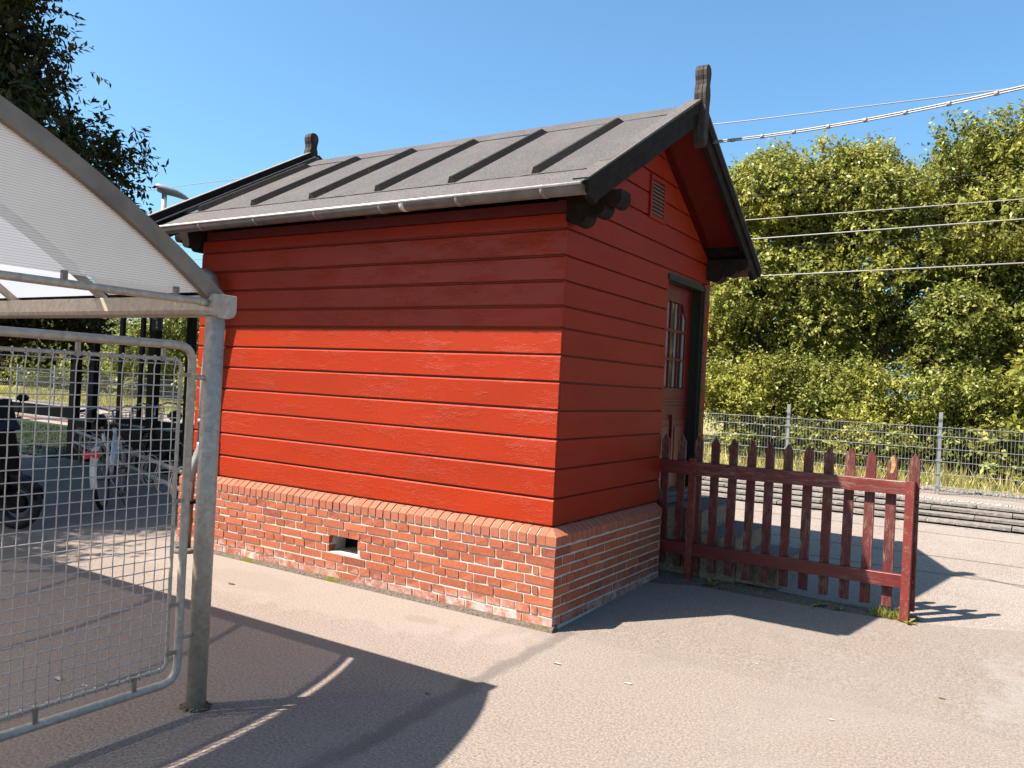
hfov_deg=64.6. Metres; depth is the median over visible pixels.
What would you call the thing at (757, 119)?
overhead wire
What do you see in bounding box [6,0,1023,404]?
sky
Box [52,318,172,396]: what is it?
shrub
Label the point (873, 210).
overhead wire
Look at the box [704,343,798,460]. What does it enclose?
bush
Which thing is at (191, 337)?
waiting shelter
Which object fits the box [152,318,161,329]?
platform sign
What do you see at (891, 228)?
overhead wire
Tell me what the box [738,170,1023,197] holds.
overhead wire
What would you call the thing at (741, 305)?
tree
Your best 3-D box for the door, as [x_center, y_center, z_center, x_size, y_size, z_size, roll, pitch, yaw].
[1.478,0.036,7.547,0.070,1.900,0.900,3,0,32]
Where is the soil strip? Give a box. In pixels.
[649,569,922,622]
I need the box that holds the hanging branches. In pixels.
[0,276,127,381]
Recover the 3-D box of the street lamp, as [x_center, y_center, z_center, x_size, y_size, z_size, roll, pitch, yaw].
[-6.280,-1.151,14.720,0.607,4.934,0.166,3,0,-21]
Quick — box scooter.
[0,394,43,528]
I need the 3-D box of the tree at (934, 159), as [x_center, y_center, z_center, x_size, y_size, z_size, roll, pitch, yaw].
[12.042,-2.075,20.208,4.811,8.324,5.282,3,0,-37]
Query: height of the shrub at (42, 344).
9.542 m
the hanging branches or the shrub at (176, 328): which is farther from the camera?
the shrub at (176, 328)
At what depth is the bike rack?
9.75 m
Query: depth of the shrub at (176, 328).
31.09 m
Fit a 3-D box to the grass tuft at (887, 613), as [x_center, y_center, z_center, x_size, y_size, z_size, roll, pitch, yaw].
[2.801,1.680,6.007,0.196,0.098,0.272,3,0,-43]
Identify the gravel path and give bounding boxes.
[12,400,1023,507]
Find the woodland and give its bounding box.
[0,242,1011,458]
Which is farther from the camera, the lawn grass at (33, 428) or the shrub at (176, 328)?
the shrub at (176, 328)
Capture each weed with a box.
[700,578,718,585]
[810,601,827,605]
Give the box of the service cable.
[713,85,1023,143]
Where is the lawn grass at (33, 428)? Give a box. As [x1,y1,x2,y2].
[16,420,66,454]
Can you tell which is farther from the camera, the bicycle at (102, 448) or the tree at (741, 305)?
the tree at (741, 305)
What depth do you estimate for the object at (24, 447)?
15.85 m
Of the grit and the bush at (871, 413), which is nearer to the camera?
the grit
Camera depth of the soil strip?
6.57 m
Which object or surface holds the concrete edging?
on the ground at (706, 439)
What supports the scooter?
on the asphalt
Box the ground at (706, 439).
[0,366,1022,495]
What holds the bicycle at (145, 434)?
on the asphalt
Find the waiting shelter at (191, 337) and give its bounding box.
[66,292,197,476]
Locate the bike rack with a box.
[73,428,182,495]
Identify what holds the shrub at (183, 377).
on the ground at (706, 439)
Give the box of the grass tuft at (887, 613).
[869,602,910,619]
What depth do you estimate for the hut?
6.33 m
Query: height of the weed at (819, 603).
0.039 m
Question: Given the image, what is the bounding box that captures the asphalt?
[0,454,1023,767]
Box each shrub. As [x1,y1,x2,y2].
[0,277,110,374]
[0,318,138,391]
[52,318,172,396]
[100,318,201,402]
[170,356,200,397]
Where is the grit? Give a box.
[657,571,920,622]
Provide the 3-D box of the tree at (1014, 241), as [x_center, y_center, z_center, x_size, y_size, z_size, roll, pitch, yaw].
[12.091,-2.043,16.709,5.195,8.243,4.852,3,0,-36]
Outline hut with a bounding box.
[148,64,761,633]
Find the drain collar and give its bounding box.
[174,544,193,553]
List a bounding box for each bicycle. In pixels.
[78,405,136,509]
[132,402,192,494]
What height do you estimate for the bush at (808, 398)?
2.855 m
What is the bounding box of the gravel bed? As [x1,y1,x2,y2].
[720,491,1023,535]
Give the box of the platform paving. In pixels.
[16,416,1023,631]
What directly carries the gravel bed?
on the ground at (706, 439)
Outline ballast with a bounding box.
[0,397,1023,498]
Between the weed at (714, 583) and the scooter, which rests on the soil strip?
the weed at (714, 583)
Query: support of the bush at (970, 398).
on the ground at (706, 439)
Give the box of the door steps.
[659,497,798,588]
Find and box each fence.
[15,364,1023,501]
[659,434,920,621]
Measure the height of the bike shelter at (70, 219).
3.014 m
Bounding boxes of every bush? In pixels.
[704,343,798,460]
[746,337,883,466]
[810,359,957,479]
[904,363,1015,475]
[956,349,1023,490]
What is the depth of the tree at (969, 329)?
17.44 m
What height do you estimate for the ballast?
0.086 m
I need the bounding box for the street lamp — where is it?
[155,183,188,209]
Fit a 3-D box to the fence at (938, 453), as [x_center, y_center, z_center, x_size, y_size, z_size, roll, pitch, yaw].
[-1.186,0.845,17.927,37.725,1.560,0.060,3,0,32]
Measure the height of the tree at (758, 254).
7.551 m
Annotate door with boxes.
[658,284,692,490]
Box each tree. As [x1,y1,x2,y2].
[0,0,168,345]
[706,136,889,446]
[708,225,766,340]
[756,127,970,455]
[885,103,1023,427]
[888,130,1021,436]
[945,99,1023,351]
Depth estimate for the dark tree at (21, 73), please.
11.54 m
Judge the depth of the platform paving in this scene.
7.63 m
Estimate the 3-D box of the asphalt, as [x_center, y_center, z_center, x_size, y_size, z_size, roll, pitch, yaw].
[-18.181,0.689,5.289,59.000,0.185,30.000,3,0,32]
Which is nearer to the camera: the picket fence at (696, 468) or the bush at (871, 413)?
the picket fence at (696, 468)
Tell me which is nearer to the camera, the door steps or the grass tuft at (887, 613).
the grass tuft at (887, 613)
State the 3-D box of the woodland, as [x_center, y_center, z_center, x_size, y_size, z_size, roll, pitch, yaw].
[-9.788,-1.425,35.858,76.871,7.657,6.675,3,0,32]
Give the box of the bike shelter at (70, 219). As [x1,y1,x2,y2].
[0,95,236,741]
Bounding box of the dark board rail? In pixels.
[12,401,67,417]
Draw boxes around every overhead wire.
[134,87,1021,192]
[193,199,1023,259]
[727,262,1023,277]
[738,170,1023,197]
[752,218,1023,239]
[755,231,1023,249]
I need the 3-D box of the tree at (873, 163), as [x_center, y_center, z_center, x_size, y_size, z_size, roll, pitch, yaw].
[8.214,-2.095,19.257,5.003,7.986,3.996,3,0,32]
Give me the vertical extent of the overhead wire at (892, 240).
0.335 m
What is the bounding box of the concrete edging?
[15,412,1023,533]
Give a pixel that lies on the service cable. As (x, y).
(907, 112)
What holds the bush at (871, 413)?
on the ground at (706, 439)
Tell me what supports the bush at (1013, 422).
on the ground at (706, 439)
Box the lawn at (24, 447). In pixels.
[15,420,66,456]
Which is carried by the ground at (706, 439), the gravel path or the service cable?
the gravel path
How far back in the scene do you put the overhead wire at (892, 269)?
12.17 m
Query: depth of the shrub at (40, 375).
39.98 m

